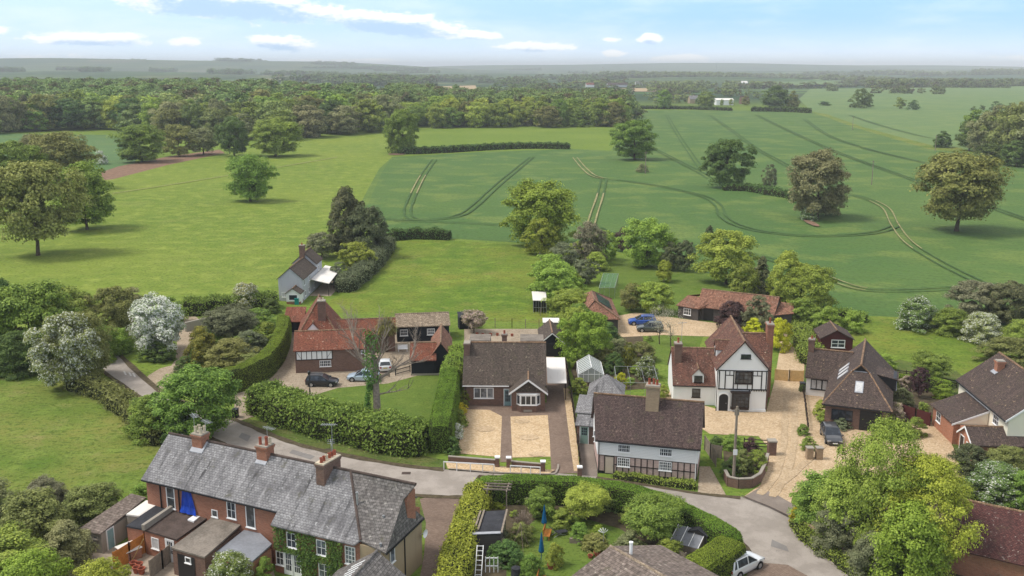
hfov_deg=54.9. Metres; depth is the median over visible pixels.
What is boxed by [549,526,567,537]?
sun lounger
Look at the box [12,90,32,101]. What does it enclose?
woodland tree
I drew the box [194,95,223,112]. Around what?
woodland tree
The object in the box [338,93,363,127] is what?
woodland tree
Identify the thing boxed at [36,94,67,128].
woodland tree
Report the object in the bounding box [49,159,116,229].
oak tree
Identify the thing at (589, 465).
side yard
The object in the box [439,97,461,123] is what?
woodland tree
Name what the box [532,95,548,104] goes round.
woodland tree
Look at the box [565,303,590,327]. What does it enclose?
tree
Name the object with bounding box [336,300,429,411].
dead tree
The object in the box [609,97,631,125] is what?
woodland tree
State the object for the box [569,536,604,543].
raised bed
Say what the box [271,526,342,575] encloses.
ivy
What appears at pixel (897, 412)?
shrub
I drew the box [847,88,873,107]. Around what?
tree
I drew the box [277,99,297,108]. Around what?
woodland tree
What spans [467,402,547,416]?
brick apron
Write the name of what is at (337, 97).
woodland tree
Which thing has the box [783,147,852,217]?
tree
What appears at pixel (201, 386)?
tree
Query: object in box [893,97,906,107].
tree
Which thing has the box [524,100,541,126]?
woodland tree
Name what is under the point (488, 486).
pergola
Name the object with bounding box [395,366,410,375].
yard fence
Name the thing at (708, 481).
side path
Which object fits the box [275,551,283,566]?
window
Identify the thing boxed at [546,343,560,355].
door
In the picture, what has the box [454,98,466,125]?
woodland tree
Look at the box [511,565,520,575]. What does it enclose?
compost bin
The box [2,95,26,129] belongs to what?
woodland tree
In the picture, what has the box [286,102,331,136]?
woodland tree
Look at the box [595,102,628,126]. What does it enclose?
woodland tree
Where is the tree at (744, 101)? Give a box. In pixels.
[740,95,749,104]
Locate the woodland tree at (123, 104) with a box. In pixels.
[109,98,141,125]
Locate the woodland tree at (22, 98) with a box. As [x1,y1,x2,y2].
[18,95,29,129]
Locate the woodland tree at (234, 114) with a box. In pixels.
[231,112,247,133]
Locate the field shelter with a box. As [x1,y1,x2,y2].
[532,291,546,312]
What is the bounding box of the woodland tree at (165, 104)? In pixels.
[147,101,182,124]
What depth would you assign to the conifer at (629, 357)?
132.91 m
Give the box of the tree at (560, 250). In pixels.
[547,241,579,267]
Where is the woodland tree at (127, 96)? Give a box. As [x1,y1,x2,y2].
[115,94,143,112]
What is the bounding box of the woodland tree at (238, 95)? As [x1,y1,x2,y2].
[225,91,251,104]
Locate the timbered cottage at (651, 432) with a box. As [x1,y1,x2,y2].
[575,378,704,480]
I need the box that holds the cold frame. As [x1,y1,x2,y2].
[670,524,703,553]
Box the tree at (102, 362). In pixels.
[57,308,118,376]
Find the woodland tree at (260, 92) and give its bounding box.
[250,89,272,96]
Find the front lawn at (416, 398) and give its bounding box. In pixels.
[316,375,440,426]
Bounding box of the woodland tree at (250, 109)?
[220,101,263,126]
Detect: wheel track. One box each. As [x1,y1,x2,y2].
[756,387,790,494]
[769,387,799,496]
[779,443,826,483]
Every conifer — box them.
[182,325,216,367]
[326,185,364,252]
[335,205,389,256]
[375,221,389,237]
[460,390,470,406]
[622,342,636,368]
[658,241,681,269]
[670,240,696,270]
[700,225,714,253]
[749,256,774,294]
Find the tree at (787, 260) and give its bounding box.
[765,250,807,302]
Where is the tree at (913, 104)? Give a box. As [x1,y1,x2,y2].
[906,99,921,109]
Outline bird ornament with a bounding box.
[598,528,607,547]
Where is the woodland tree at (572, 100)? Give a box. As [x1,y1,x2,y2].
[564,98,580,122]
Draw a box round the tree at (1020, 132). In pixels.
[1004,104,1023,157]
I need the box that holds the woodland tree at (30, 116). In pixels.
[10,103,51,130]
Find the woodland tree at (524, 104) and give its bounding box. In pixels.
[520,96,539,124]
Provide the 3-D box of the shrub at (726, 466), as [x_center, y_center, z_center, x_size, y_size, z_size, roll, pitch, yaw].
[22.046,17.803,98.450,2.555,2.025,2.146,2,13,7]
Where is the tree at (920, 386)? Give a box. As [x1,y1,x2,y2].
[907,367,930,397]
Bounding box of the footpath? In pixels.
[117,157,334,192]
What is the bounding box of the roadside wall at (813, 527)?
[804,521,871,568]
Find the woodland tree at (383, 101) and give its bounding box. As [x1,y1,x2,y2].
[357,94,410,124]
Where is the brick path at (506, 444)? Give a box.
[500,417,511,461]
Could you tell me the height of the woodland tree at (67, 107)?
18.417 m
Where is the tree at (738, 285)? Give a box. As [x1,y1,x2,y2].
[726,262,761,293]
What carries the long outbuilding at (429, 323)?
on the yard at (287, 374)
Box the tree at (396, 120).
[382,109,420,149]
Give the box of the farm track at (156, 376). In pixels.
[148,316,197,388]
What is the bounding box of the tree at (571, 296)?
[541,288,588,319]
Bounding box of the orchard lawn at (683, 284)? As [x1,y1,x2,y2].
[597,262,730,322]
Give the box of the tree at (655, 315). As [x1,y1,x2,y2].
[647,304,671,343]
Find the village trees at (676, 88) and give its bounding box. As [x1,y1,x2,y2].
[560,79,793,102]
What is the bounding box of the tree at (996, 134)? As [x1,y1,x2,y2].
[980,105,1023,161]
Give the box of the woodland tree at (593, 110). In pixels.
[586,101,608,125]
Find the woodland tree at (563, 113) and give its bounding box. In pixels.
[550,98,569,124]
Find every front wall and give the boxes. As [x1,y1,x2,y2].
[448,455,494,465]
[511,460,540,468]
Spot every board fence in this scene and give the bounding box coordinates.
[112,533,145,568]
[148,544,170,575]
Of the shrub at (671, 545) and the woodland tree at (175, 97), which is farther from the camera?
the woodland tree at (175, 97)
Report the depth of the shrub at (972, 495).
92.51 m
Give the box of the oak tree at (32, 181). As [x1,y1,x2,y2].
[0,159,95,255]
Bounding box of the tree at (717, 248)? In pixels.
[685,229,759,283]
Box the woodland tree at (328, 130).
[321,104,347,132]
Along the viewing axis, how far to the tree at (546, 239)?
212.47 m
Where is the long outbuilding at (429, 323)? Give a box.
[395,312,449,341]
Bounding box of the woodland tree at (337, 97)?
[323,94,351,117]
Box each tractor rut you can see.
[393,157,533,219]
[398,157,529,218]
[403,159,431,217]
[409,159,436,217]
[575,161,898,235]
[577,158,890,234]
[587,179,601,219]
[593,179,606,228]
[657,149,711,177]
[657,151,706,177]
[665,115,698,168]
[668,115,700,164]
[709,115,801,174]
[713,116,793,167]
[755,255,976,290]
[756,115,1023,219]
[760,254,995,288]
[763,117,1023,216]
[804,119,927,163]
[806,119,927,162]
[848,194,970,279]
[850,193,985,282]
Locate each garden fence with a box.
[704,435,716,466]
[712,444,722,458]
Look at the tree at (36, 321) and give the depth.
135.31 m
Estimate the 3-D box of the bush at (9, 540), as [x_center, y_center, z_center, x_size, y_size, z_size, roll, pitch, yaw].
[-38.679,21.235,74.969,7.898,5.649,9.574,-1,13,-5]
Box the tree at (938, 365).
[910,350,954,377]
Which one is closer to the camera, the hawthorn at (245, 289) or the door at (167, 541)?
the door at (167, 541)
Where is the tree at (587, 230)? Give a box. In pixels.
[572,220,609,262]
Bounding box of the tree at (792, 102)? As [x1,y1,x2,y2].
[785,91,800,106]
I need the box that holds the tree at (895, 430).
[833,411,935,560]
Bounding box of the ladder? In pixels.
[475,545,483,575]
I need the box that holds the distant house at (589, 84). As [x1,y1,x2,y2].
[585,83,593,86]
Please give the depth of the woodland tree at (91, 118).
637.01 m
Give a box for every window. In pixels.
[151,537,159,550]
[165,487,175,510]
[184,556,191,564]
[211,509,218,518]
[226,502,236,520]
[245,506,255,529]
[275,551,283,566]
[286,531,296,549]
[288,295,296,300]
[315,539,326,556]
[318,563,330,575]
[320,360,331,366]
[344,545,355,564]
[390,548,395,563]
[400,329,407,335]
[427,328,434,334]
[473,388,493,398]
[517,394,520,404]
[521,396,535,404]
[536,394,539,404]
[616,457,629,467]
[617,444,630,453]
[658,461,671,471]
[659,448,672,457]
[683,308,690,315]
[691,389,700,397]
[694,376,702,382]
[732,393,749,407]
[735,371,751,384]
[740,354,751,359]
[810,379,827,390]
[830,340,844,347]
[831,409,852,421]
[935,411,940,424]
[992,413,998,425]
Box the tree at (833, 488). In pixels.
[808,463,886,547]
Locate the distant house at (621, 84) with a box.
[607,83,627,86]
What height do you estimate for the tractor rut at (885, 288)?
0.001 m
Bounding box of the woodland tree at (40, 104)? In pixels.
[14,94,63,128]
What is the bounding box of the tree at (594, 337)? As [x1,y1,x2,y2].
[553,311,614,365]
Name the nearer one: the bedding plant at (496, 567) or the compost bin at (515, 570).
the compost bin at (515, 570)
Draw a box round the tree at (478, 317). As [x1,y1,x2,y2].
[461,309,487,332]
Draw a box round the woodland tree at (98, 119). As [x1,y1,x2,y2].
[72,96,115,126]
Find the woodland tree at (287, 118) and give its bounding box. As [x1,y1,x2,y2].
[261,110,304,140]
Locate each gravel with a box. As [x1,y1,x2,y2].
[459,407,550,456]
[618,313,786,341]
[805,395,824,432]
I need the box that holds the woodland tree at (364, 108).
[346,99,388,130]
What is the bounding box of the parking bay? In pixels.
[746,563,806,575]
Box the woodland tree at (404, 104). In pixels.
[399,102,411,106]
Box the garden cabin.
[813,320,854,350]
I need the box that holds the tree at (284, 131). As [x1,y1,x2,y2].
[248,118,303,155]
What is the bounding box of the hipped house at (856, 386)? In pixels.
[805,336,898,431]
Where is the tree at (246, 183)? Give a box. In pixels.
[221,153,279,201]
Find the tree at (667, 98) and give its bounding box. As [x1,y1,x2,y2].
[655,89,672,108]
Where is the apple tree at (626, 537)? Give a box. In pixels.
[612,529,646,545]
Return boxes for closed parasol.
[538,532,543,559]
[542,505,546,523]
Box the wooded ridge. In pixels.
[599,68,1023,80]
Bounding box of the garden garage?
[946,499,1023,575]
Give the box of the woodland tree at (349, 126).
[326,105,361,133]
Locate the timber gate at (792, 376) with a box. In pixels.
[774,369,803,380]
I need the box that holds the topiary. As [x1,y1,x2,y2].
[931,384,954,399]
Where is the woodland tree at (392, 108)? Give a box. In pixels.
[380,103,399,117]
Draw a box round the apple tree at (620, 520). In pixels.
[618,506,639,522]
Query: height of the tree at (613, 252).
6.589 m
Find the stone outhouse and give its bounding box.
[78,493,145,553]
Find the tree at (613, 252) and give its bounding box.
[592,230,619,260]
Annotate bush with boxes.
[0,330,46,380]
[0,476,13,522]
[0,486,81,555]
[0,520,68,572]
[0,546,74,575]
[26,473,69,503]
[44,519,99,575]
[61,481,123,526]
[73,556,131,575]
[95,150,108,163]
[95,324,122,362]
[114,327,134,353]
[117,394,172,446]
[124,286,154,325]
[129,484,147,503]
[134,341,177,362]
[154,296,188,326]
[160,416,189,443]
[198,302,259,337]
[202,336,261,368]
[203,549,255,575]
[249,307,276,329]
[305,231,337,257]
[329,261,350,284]
[385,134,397,152]
[510,510,531,526]
[586,251,609,270]
[602,322,622,349]
[632,281,674,313]
[635,163,648,171]
[713,301,747,331]
[741,317,763,331]
[760,164,777,187]
[773,317,793,353]
[786,469,833,526]
[789,297,823,326]
[800,207,817,220]
[808,500,864,558]
[810,306,847,326]
[818,101,831,105]
[819,195,844,215]
[840,310,867,333]
[844,529,899,575]
[882,354,899,368]
[893,294,939,333]
[927,306,968,337]
[932,131,952,147]
[942,279,1005,317]
[957,311,1003,345]
[968,336,1023,367]
[980,280,1023,324]
[990,101,1000,109]
[1000,318,1023,352]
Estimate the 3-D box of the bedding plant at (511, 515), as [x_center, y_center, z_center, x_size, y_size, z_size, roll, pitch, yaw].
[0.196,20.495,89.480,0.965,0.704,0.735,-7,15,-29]
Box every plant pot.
[129,560,136,568]
[132,565,139,573]
[135,561,142,565]
[137,566,145,574]
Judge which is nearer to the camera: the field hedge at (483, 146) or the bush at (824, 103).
the field hedge at (483, 146)
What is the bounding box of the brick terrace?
[126,413,427,575]
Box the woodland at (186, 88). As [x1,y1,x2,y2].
[0,76,398,101]
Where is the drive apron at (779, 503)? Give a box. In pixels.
[746,488,794,517]
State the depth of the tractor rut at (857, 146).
503.34 m
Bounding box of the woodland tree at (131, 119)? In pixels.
[113,104,149,133]
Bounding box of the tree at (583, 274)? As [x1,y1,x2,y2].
[573,259,601,283]
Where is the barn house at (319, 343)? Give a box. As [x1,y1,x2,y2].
[285,294,395,372]
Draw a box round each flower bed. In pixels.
[472,505,688,575]
[571,336,654,392]
[723,450,765,477]
[849,486,1021,575]
[895,389,946,426]
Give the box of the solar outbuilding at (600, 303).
[584,290,620,332]
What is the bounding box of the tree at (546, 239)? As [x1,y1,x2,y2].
[519,217,562,254]
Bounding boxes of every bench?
[398,344,407,351]
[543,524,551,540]
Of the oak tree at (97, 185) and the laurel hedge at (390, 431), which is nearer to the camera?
the laurel hedge at (390, 431)
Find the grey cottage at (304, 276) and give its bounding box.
[276,243,340,303]
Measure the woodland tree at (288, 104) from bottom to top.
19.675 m
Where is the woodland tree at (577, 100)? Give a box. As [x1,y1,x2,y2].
[564,97,580,106]
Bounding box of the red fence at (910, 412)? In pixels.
[901,404,930,425]
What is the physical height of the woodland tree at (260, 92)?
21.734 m
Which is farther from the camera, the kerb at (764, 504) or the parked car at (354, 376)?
the parked car at (354, 376)
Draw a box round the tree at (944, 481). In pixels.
[870,450,987,575]
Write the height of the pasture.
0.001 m
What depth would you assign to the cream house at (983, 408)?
106.37 m
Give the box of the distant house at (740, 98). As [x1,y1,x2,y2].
[739,96,749,103]
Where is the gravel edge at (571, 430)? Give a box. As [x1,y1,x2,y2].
[563,388,578,470]
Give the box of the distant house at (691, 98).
[688,95,697,102]
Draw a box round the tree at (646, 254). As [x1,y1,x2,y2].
[615,217,680,266]
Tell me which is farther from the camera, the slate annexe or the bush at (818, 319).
the bush at (818, 319)
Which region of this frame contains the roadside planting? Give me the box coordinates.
[788,518,872,575]
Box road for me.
[103,355,847,575]
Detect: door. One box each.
[106,526,115,550]
[165,538,173,561]
[283,551,292,575]
[292,553,302,575]
[504,389,511,405]
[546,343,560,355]
[579,426,588,443]
[604,455,613,473]
[718,394,727,410]
[859,410,881,431]
[959,433,964,444]
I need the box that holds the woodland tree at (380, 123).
[360,107,388,130]
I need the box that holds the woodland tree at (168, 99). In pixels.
[154,97,179,102]
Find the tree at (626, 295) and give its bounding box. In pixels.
[619,283,641,310]
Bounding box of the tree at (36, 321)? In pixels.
[29,305,64,358]
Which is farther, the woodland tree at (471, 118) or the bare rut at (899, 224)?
the woodland tree at (471, 118)
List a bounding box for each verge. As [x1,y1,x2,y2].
[241,418,446,468]
[415,497,425,532]
[446,463,553,472]
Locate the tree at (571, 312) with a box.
[559,306,591,342]
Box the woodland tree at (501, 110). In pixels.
[485,103,509,126]
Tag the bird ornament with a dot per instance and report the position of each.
(603, 531)
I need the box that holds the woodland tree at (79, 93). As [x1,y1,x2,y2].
[67,89,84,101]
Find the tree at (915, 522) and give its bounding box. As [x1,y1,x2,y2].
[864,496,956,575]
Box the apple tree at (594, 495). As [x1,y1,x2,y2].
[562,479,611,520]
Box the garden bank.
[611,470,697,489]
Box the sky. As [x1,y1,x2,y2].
[0,0,1023,66]
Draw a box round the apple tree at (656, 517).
[621,490,689,544]
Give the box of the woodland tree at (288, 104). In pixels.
[262,102,298,120]
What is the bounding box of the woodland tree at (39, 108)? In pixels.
[17,105,45,124]
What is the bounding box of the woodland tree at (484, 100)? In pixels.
[474,97,492,106]
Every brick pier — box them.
[495,455,499,466]
[506,456,510,467]
[540,460,545,471]
[577,465,582,476]
[805,446,814,459]
[815,446,823,459]
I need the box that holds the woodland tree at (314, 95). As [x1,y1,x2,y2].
[296,91,318,99]
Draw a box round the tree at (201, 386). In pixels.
[145,362,242,438]
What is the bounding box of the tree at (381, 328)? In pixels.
[375,315,398,351]
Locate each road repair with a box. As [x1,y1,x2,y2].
[239,433,250,441]
[289,449,314,459]
[771,540,788,551]
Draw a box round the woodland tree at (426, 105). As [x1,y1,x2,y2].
[422,95,445,125]
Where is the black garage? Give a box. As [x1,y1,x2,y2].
[538,319,564,356]
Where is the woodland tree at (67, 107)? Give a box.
[46,98,88,126]
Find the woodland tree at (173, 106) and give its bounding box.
[167,104,186,138]
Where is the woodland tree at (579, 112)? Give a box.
[563,107,590,127]
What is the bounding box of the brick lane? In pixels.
[420,497,459,575]
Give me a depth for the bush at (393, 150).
460.71 m
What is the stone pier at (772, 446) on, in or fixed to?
on the forecourt
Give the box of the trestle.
[485,557,497,571]
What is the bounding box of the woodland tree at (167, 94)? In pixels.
[159,92,183,99]
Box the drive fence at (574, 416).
[565,358,581,464]
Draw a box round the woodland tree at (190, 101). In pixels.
[185,99,194,104]
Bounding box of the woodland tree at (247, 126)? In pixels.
[230,113,259,139]
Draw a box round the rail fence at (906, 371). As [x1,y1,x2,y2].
[894,369,957,387]
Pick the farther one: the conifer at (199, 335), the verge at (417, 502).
the conifer at (199, 335)
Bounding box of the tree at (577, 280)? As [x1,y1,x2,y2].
[549,274,586,304]
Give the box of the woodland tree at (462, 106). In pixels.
[458,100,478,124]
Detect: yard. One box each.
[234,332,449,419]
[580,443,596,476]
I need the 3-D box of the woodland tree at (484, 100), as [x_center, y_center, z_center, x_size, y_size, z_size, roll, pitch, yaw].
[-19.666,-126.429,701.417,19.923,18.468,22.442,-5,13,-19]
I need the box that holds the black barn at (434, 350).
[410,323,451,375]
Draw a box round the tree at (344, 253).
[334,241,377,270]
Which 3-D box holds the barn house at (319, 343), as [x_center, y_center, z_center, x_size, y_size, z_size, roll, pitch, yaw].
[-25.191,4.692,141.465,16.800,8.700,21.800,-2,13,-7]
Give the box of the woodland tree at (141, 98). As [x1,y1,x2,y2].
[137,94,155,101]
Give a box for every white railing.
[443,461,493,471]
[510,465,540,474]
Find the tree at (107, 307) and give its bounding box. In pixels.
[79,285,135,338]
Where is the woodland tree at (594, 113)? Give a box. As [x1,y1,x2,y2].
[587,98,609,125]
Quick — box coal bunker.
[115,540,142,561]
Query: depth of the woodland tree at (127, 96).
641.62 m
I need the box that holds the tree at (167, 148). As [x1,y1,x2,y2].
[155,124,198,155]
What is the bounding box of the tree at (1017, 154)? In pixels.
[1000,140,1023,166]
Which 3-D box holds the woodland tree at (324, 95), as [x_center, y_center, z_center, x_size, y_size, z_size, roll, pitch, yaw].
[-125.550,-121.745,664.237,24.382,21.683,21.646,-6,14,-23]
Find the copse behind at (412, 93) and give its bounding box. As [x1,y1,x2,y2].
[380,81,645,119]
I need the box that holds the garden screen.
[675,551,686,556]
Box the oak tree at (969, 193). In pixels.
[909,150,1018,231]
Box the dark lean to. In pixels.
[457,311,474,328]
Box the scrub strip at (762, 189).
[721,182,798,202]
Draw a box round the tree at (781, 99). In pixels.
[759,85,792,107]
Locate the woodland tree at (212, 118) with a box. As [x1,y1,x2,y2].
[197,108,232,133]
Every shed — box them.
[472,509,507,554]
[542,318,558,325]
[587,374,625,394]
[688,527,707,544]
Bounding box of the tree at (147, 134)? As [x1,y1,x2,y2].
[105,124,166,161]
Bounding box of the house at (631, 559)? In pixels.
[572,541,717,575]
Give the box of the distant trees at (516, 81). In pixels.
[271,72,634,93]
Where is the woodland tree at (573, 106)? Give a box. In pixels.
[561,105,584,124]
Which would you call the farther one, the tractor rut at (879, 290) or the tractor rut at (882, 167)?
the tractor rut at (882, 167)
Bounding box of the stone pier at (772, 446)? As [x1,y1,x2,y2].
[767,438,777,455]
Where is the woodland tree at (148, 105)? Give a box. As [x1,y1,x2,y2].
[137,97,162,124]
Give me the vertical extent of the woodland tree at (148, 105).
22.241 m
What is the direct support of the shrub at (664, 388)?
on the forecourt
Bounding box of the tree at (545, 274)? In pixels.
[526,257,578,303]
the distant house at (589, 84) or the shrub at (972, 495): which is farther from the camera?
the distant house at (589, 84)
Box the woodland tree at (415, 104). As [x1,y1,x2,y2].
[407,102,425,124]
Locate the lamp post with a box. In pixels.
[307,370,311,393]
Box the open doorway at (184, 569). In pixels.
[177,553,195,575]
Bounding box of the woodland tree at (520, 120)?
[506,105,526,123]
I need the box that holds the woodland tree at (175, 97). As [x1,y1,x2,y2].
[170,95,182,100]
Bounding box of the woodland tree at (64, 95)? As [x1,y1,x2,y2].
[58,93,82,99]
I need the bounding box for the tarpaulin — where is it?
[180,491,195,515]
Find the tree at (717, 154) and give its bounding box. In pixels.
[698,139,757,185]
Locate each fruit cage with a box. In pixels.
[599,273,617,298]
[614,366,657,395]
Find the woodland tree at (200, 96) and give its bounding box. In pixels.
[193,93,210,100]
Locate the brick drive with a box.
[546,363,576,472]
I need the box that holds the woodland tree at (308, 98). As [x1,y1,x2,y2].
[292,95,323,109]
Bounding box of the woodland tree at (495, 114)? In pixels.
[479,106,498,126]
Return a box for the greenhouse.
[576,355,603,385]
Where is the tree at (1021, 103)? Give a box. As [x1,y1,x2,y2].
[1002,101,1023,130]
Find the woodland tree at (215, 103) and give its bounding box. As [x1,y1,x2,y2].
[206,98,229,135]
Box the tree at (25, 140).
[17,133,48,158]
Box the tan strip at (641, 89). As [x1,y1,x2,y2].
[601,88,655,90]
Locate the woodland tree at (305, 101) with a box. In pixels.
[298,100,321,124]
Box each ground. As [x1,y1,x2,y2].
[0,58,1023,575]
[474,479,647,575]
[804,360,961,448]
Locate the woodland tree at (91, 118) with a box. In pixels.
[70,102,110,128]
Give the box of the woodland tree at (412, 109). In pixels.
[408,105,426,124]
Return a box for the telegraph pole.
[732,406,739,476]
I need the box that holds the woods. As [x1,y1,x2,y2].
[0,57,633,75]
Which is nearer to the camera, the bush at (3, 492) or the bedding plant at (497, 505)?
the bush at (3, 492)
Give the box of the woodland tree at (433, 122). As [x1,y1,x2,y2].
[424,102,446,127]
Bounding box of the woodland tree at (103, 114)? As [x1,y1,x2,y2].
[99,99,125,127]
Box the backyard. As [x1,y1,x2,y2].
[68,547,274,575]
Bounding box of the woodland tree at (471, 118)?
[463,102,493,127]
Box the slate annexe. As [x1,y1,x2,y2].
[332,549,405,575]
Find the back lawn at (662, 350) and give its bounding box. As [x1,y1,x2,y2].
[642,335,702,364]
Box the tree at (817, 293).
[778,264,838,309]
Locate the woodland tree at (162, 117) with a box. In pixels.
[149,107,190,138]
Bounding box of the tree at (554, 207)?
[499,176,588,245]
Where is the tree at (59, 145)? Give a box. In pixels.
[28,130,101,184]
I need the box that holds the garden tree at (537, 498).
[523,484,555,517]
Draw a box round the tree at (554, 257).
[531,253,570,268]
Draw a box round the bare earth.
[804,219,819,225]
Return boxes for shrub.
[171,356,199,374]
[203,323,228,343]
[232,329,268,352]
[235,352,257,365]
[252,321,274,345]
[254,556,274,575]
[262,298,281,314]
[443,435,461,454]
[455,422,464,439]
[457,408,469,427]
[459,402,467,414]
[486,539,523,569]
[503,524,508,538]
[505,521,535,547]
[519,552,545,575]
[544,542,564,570]
[550,507,574,529]
[568,377,588,394]
[569,521,589,544]
[580,532,609,554]
[588,348,617,369]
[599,498,619,514]
[603,351,624,374]
[604,338,636,363]
[614,227,631,250]
[614,372,628,388]
[630,341,656,361]
[635,355,658,380]
[656,537,683,553]
[660,384,668,397]
[709,435,722,445]
[719,456,743,477]
[721,434,744,452]
[728,449,754,475]
[742,437,761,451]
[747,449,767,473]
[788,507,798,521]
[796,423,810,435]
[798,384,805,391]
[799,436,818,450]
[811,400,824,416]
[816,410,824,421]
[833,417,852,431]
[888,402,906,420]
[893,387,914,406]
[897,375,914,391]
[905,416,927,437]
[919,401,932,417]
[936,477,979,500]
[963,459,1023,506]
[971,444,1023,470]
[1002,470,1023,510]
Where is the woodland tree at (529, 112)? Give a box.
[525,101,549,124]
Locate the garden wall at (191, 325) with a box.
[184,317,213,331]
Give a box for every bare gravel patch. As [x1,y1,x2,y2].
[475,426,494,430]
[514,418,529,422]
[519,434,537,439]
[529,451,544,456]
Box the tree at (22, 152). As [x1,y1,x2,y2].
[0,139,49,194]
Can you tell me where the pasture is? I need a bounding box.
[0,132,393,327]
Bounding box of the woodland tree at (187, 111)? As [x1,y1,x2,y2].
[178,104,205,137]
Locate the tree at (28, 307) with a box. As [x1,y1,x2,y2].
[0,279,80,359]
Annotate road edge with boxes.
[104,370,461,498]
[118,351,444,470]
[478,475,751,551]
[596,476,740,498]
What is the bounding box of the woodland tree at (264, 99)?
[250,96,288,125]
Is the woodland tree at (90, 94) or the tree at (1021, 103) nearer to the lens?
the tree at (1021, 103)
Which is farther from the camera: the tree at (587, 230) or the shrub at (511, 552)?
the tree at (587, 230)
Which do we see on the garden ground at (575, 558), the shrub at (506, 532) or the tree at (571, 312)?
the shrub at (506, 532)
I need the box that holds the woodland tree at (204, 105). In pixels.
[190,102,208,128]
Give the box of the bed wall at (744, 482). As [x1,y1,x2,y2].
[723,453,769,488]
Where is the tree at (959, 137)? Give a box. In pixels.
[954,120,989,150]
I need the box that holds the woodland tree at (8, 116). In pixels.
[0,95,27,130]
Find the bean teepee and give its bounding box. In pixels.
[514,523,527,546]
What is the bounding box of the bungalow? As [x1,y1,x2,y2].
[462,330,566,411]
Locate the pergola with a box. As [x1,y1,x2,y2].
[483,472,514,508]
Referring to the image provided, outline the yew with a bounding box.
[945,442,988,477]
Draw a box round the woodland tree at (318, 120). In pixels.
[290,105,330,137]
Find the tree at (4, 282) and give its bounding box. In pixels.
[0,277,17,349]
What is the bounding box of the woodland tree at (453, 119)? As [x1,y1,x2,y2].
[435,107,467,127]
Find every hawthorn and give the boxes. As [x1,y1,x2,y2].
[23,311,103,386]
[125,291,186,352]
[230,282,257,309]
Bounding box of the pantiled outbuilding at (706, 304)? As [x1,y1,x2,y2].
[676,288,793,326]
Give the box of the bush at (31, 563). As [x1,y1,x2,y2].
[0,546,74,575]
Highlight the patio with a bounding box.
[464,329,553,356]
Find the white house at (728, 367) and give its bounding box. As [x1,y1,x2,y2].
[667,315,774,411]
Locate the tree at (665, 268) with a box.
[655,260,672,281]
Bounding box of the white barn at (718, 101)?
[714,98,733,104]
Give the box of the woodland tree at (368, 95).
[352,92,380,104]
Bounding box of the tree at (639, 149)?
[608,119,657,159]
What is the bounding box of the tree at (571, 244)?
[565,241,595,259]
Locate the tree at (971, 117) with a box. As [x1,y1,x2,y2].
[958,109,998,142]
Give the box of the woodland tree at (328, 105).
[319,99,347,129]
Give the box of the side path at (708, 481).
[698,466,725,494]
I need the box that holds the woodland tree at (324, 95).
[316,91,336,98]
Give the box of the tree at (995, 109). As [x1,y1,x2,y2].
[987,104,1010,144]
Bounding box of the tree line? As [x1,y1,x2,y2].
[795,77,1023,93]
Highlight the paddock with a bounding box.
[328,241,550,322]
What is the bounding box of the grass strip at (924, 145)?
[813,112,989,154]
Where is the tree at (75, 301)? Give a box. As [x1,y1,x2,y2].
[33,284,107,325]
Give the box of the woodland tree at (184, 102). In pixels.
[170,100,191,128]
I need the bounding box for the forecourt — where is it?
[663,342,962,502]
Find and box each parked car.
[305,373,338,386]
[346,368,379,381]
[378,358,391,371]
[628,314,655,325]
[636,320,663,332]
[731,551,764,575]
[820,421,843,444]
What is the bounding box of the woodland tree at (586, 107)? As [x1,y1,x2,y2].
[580,98,596,120]
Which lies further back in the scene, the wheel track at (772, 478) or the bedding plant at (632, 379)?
the bedding plant at (632, 379)
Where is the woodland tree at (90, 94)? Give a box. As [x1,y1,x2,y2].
[85,92,101,115]
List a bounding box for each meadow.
[0,358,160,541]
[802,316,1023,372]
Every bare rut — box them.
[587,193,597,221]
[594,193,603,223]
[871,201,912,247]
[877,201,920,247]
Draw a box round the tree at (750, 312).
[739,295,774,331]
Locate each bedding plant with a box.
[490,501,505,509]
[492,561,501,569]
[509,510,517,516]
[590,524,605,534]
[625,377,635,384]
[627,365,641,373]
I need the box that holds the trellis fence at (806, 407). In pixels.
[803,386,808,430]
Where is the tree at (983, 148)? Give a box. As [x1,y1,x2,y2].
[973,143,1004,159]
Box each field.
[0,133,134,175]
[101,150,223,179]
[367,110,1023,326]
[443,85,475,88]
[763,79,843,84]
[799,86,1023,158]
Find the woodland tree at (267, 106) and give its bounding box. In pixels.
[250,100,296,136]
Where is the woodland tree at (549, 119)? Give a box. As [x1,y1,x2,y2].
[530,106,562,126]
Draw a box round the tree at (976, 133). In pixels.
[965,111,1008,153]
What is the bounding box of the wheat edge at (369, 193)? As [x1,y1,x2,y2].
[362,157,391,207]
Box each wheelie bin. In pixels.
[232,408,238,417]
[294,298,298,304]
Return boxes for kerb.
[450,464,558,473]
[741,495,787,515]
[794,531,836,566]
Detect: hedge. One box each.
[62,372,168,446]
[181,289,281,316]
[216,314,291,393]
[242,378,429,458]
[335,236,397,292]
[389,225,452,240]
[397,141,570,153]
[428,367,460,453]
[432,477,492,575]
[438,343,463,389]
[478,473,743,542]
[639,105,731,110]
[685,535,746,575]
[750,106,811,112]
[785,320,825,364]
[803,306,871,322]
[897,373,953,394]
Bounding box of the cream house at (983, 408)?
[930,351,1023,465]
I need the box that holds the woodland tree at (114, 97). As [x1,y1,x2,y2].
[109,94,125,119]
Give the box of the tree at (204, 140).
[185,127,219,154]
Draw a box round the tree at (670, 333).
[651,310,685,346]
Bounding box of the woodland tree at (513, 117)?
[501,98,522,126]
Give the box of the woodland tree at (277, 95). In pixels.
[269,92,286,100]
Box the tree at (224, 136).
[213,116,249,155]
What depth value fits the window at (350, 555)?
76.13 m
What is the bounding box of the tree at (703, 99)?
[697,91,714,106]
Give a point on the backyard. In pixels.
(168, 570)

